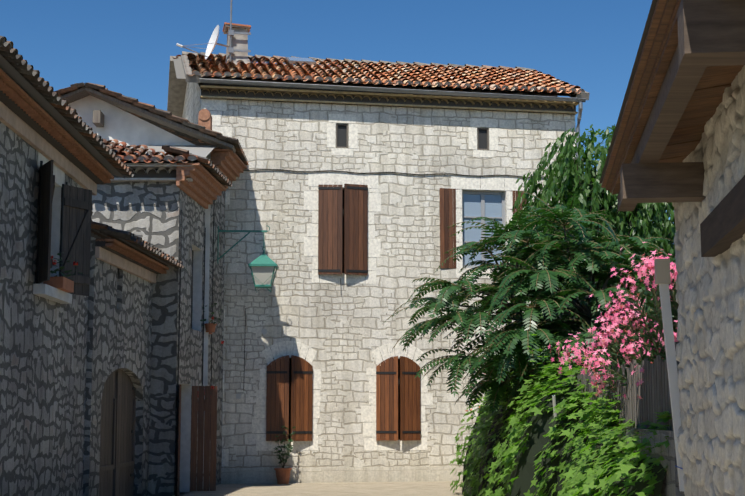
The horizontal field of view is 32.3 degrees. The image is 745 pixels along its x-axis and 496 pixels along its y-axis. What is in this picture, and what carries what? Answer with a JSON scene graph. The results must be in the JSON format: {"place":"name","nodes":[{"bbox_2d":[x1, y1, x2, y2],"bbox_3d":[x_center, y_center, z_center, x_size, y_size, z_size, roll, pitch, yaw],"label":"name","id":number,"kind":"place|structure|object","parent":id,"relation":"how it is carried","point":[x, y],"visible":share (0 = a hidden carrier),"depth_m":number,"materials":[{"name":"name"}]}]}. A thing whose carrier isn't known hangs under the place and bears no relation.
{"place":"outdoors","nodes":[
{"label":"outdoors","id":0,"kind":"place"},
{"bbox_2d":[43,252,82,292],"bbox_3d":[-3.882,0.301,15.917,0.524,0.447,1.129,0,-7,-1],"label":"potted plant","id":1,"kind":"object","parent":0,"point":[64,284],"visible":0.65,"depth_m":15.67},
{"bbox_2d":[198,109,211,142],"bbox_3d":[-3.319,-2.420,25.497,0.240,0.614,0.340,0,-7,-1],"label":"house chimney","id":2,"kind":"object","parent":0,"point":[204,117],"visible":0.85,"depth_m":25.35,"materials":[{"name":"orange ceramic"}]},
{"bbox_2d":[176,0,250,64],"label":"dish mast","id":3,"kind":"object","parent":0,"point":[212,43],"visible":0.98,"depth_m":28.45,"materials":[{"name":"white metal"}]},
{"bbox_2d":[179,481,463,495],"bbox_3d":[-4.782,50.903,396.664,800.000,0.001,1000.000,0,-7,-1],"label":"ground","id":4,"kind":"structure","parent":0,"point":[434,488],"depth_m":23.61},
{"bbox_2d":[0,36,133,495],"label":"house wall","id":5,"kind":"structure","parent":4,"relation":"on","point":[43,344],"depth_m":15.03,"materials":[{"name":"grey stone"}]},
{"bbox_2d":[0,68,113,194],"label":"roof eaves","id":6,"kind":"object","parent":5,"relation":"attached to","point":[26,117],"visible":1,"depth_m":15.07,"materials":[{"name":"brown wood"}]},
{"bbox_2d":[36,160,92,295],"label":"window shutters","id":7,"kind":"object","parent":5,"relation":"attached to","point":[76,215],"visible":0.85,"depth_m":16.53,"materials":[{"name":"brown wood"}]},
{"bbox_2d":[83,219,183,495],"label":"house wall","id":8,"kind":"structure","parent":4,"relation":"on","point":[119,331],"depth_m":19.39,"materials":[{"name":"grey stone"}]},
{"bbox_2d":[99,369,135,495],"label":"house door","id":9,"kind":"structure","parent":8,"relation":"in","point":[117,440],"depth_m":19.91,"materials":[{"name":"brown wood"}]},
{"bbox_2d":[95,238,168,282],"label":"roof eaves","id":10,"kind":"object","parent":8,"relation":"attached to","point":[120,255],"visible":1,"depth_m":19.63,"materials":[{"name":"brown wood"}]},
{"bbox_2d":[53,82,248,487],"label":"house wall","id":11,"kind":"structure","parent":4,"relation":"on","point":[126,126],"depth_m":24.67,"materials":[{"name":"white paint"}]},
{"bbox_2d":[60,87,246,188],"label":"roof eaves","id":12,"kind":"object","parent":11,"relation":"attached to","point":[226,160],"visible":0.6,"depth_m":24.50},
{"bbox_2d":[200,303,223,343],"bbox_3d":[-3.064,1.394,24.215,0.444,0.739,0.464,0,-7,3],"label":"potted plant","id":13,"kind":"object","parent":11,"relation":"attached to","point":[210,327],"visible":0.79,"depth_m":24.12,"materials":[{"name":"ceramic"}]},
{"bbox_2d":[217,225,278,292],"bbox_3d":[-2.443,0.207,25.149,1.188,1.312,0.560,0,-7,-1],"label":"street lamp","id":14,"kind":"object","parent":11,"relation":"attached to","point":[263,267],"visible":1,"depth_m":24.93,"materials":[{"name":"green metal"}]},
{"bbox_2d":[91,139,232,495],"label":"house wall","id":15,"kind":"structure","parent":4,"relation":"on","point":[149,212],"depth_m":22.14,"materials":[{"name":"grey stone"}]},
{"bbox_2d":[110,163,225,208],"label":"roof eaves","id":16,"kind":"object","parent":15,"relation":"attached to","point":[201,185],"visible":0.44,"depth_m":22.12,"materials":[{"name":"brown wood"}]},
{"bbox_2d":[175,200,214,485],"bbox_3d":[-3.516,1.135,23.237,0.976,6.100,2.558,0,-7,-1],"label":"drainpipe","id":17,"kind":"object","parent":15,"relation":"attached to","point":[203,329],"visible":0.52,"depth_m":22.15,"materials":[{"name":"grey metal"}]},
{"bbox_2d":[176,250,216,495],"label":"house joinery","id":18,"kind":"object","parent":15,"relation":"attached to","point":[205,438],"visible":0.6,"depth_m":22.98,"materials":[{"name":"brown wood"}]},
{"bbox_2d":[273,426,294,483],"bbox_3d":[-1.743,4.084,25.417,0.458,1.146,0.372,0,-7,-1],"label":"potted plant","id":19,"kind":"object","parent":4,"relation":"on","point":[282,475],"visible":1,"depth_m":25.34,"materials":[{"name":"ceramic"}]},
{"bbox_2d":[173,53,584,483],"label":"house wall","id":20,"kind":"structure","parent":4,"relation":"on","point":[343,331],"depth_m":26.51,"materials":[{"name":"beige stone"}]},
{"bbox_2d":[236,329,266,398],"bbox_3d":[-2.428,2.321,25.842,0.610,1.410,0.040,1,-7,-10],"label":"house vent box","id":21,"kind":"object","parent":20,"relation":"attached to","point":[263,331],"visible":0.92,"depth_m":25.71,"materials":[{"name":"grey"}]},
{"bbox_2d":[266,355,420,440],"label":"window shutters","id":22,"kind":"object","parent":20,"relation":"attached to","point":[277,416],"visible":0.94,"depth_m":25.98,"materials":[{"name":"brown wood"}]},
{"bbox_2d":[201,98,517,465],"bbox_3d":[-0.162,0.648,26.486,6.808,7.554,0.001,1,-7,-10],"label":"house dressed stone","id":23,"kind":"object","parent":20,"relation":"attached to","point":[368,413],"visible":0.48,"depth_m":26.42,"materials":[{"name":"beige stone"}]},
{"bbox_2d":[200,83,577,114],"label":"cornice","id":24,"kind":"structure","parent":20,"relation":"attached to","point":[280,94],"depth_m":26.92,"materials":[{"name":"beige stone"}]},
{"bbox_2d":[199,78,585,157],"bbox_3d":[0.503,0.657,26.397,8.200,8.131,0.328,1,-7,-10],"label":"rain gutter","id":25,"kind":"object","parent":20,"relation":"attached to","point":[580,101],"visible":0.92,"depth_m":26.78,"materials":[{"name":"grey metal"}]},
{"bbox_2d":[243,169,548,390],"bbox_3d":[0.372,0.649,26.556,7.901,4.586,0.045,1,-7,-10],"label":"house cable","id":26,"kind":"object","parent":20,"relation":"attached to","point":[364,173],"visible":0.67,"depth_m":26.71,"materials":[{"name":"black rubber"}]},
{"bbox_2d":[318,184,527,274],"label":"window shutters","id":27,"kind":"object","parent":20,"relation":"attached to","point":[355,224],"visible":0.71,"depth_m":26.48,"materials":[{"name":"brown wood"}]},
{"bbox_2d":[584,425,684,495],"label":"garden retaining wall","id":28,"kind":"structure","parent":4,"relation":"on","point":[670,485],"depth_m":10.64,"materials":[{"name":"stone"}]},
{"bbox_2d":[467,321,513,418],"bbox_3d":[2.644,2.765,24.432,1.684,2.934,2.818,0,-7,-1],"label":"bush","id":29,"kind":"object","parent":28,"relation":"on","point":[473,414],"visible":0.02,"depth_m":24.34,"materials":[{"name":"green plant"}]},
{"bbox_2d":[382,191,673,413],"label":"leaves","id":30,"kind":"object","parent":28,"relation":"on","point":[508,348],"visible":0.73,"depth_m":17.66,"materials":[{"name":"green plant"}]},
{"bbox_2d":[450,332,671,495],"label":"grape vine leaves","id":31,"kind":"object","parent":28,"relation":"on","point":[528,443],"visible":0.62,"depth_m":14.89,"materials":[{"name":"green plant"}]},
{"bbox_2d":[490,124,675,332],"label":"leaves","id":32,"kind":"object","parent":28,"relation":"on","point":[550,189],"visible":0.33,"depth_m":22.71,"materials":[{"name":"green plant"}]},
{"bbox_2d":[536,126,674,289],"bbox_3d":[4.320,-0.132,23.738,2.930,4.263,3.008,0,-7,-1],"label":"cherry tree","id":33,"kind":"object","parent":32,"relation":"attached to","point":[590,191],"visible":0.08,"depth_m":23.02,"materials":[{"name":"green plant"}]},
{"bbox_2d":[525,248,672,358],"bbox_3d":[3.862,1.539,20.945,3.102,3.287,3.644,0,-7,-1],"label":"foliage","id":34,"kind":"object","parent":28,"relation":"on","point":[586,297],"visible":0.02,"depth_m":20.54,"materials":[{"name":"green plant"}]},
{"bbox_2d":[542,342,679,429],"bbox_3d":[2.364,2.011,14.096,0.491,2.113,7.327,0,-7,-1],"label":"garden fence","id":35,"kind":"object","parent":28,"relation":"on","point":[652,391],"visible":0.23,"depth_m":11.95,"materials":[{"name":"grey wood"}]},
{"bbox_2d":[548,242,678,399],"bbox_3d":[2.750,0.927,12.680,2.032,1.925,1.934,-5,-8,33],"label":"oleander shrub","id":36,"kind":"object","parent":28,"relation":"on","point":[640,353],"visible":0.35,"depth_m":12.57,"materials":[{"name":"pink plant"}]},
{"bbox_2d":[615,255,675,364],"bbox_3d":[4.321,1.139,15.472,2.680,2.615,5.230,0,-7,-1],"label":"bush","id":37,"kind":"object","parent":28,"relation":"on","point":[645,291],"depth_m":15.79,"materials":[{"name":"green plant"}]},
{"bbox_2d":[0,0,673,243],"label":"sky","id":38,"kind":"structure","parent":0,"point":[126,47],"materials":[{"name":"blue"}]},
{"bbox_2d":[167,51,589,116],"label":"house roof ridge","id":39,"kind":"structure","parent":0,"point":[176,93],"depth_m":30.29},
{"bbox_2d":[223,22,252,85],"bbox_3d":[-3.030,-4.219,28.814,0.640,1.505,0.650,1,-7,-10],"label":"house chimney","id":40,"kind":"object","parent":39,"relation":"on","point":[240,41],"visible":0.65,"depth_m":28.61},
{"bbox_2d":[285,57,315,64],"bbox_3d":[-1.640,-4.271,29.336,0.620,0.351,0.751,1,-7,-10],"label":"skylight","id":41,"kind":"object","parent":39,"relation":"in","point":[308,61],"visible":0.93,"depth_m":29.04},
{"bbox_2d":[672,65,744,495],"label":"barn wall","id":42,"kind":"structure","parent":0,"point":[710,345],"depth_m":8.23,"materials":[{"name":"beige stone"}]},
{"bbox_2d":[654,259,684,490],"bbox_3d":[2.409,1.011,10.306,0.239,1.850,0.104,0,-7,-1],"label":"barn conduit","id":43,"kind":"object","parent":42,"relation":"attached to","point":[662,273],"visible":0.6,"depth_m":10.31,"materials":[{"name":"grey metal"}]},
{"bbox_2d":[599,0,744,210],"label":"roof eaves","id":44,"kind":"object","parent":42,"relation":"attached to","point":[689,63],"visible":0.85,"depth_m":7.43,"materials":[{"name":"brown wood"}]},
{"bbox_2d":[700,175,744,256],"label":"wooden beam","id":45,"kind":"structure","parent":42,"relation":"attached to","point":[722,227],"depth_m":7.18,"materials":[{"name":"brown wood"}]}
]}

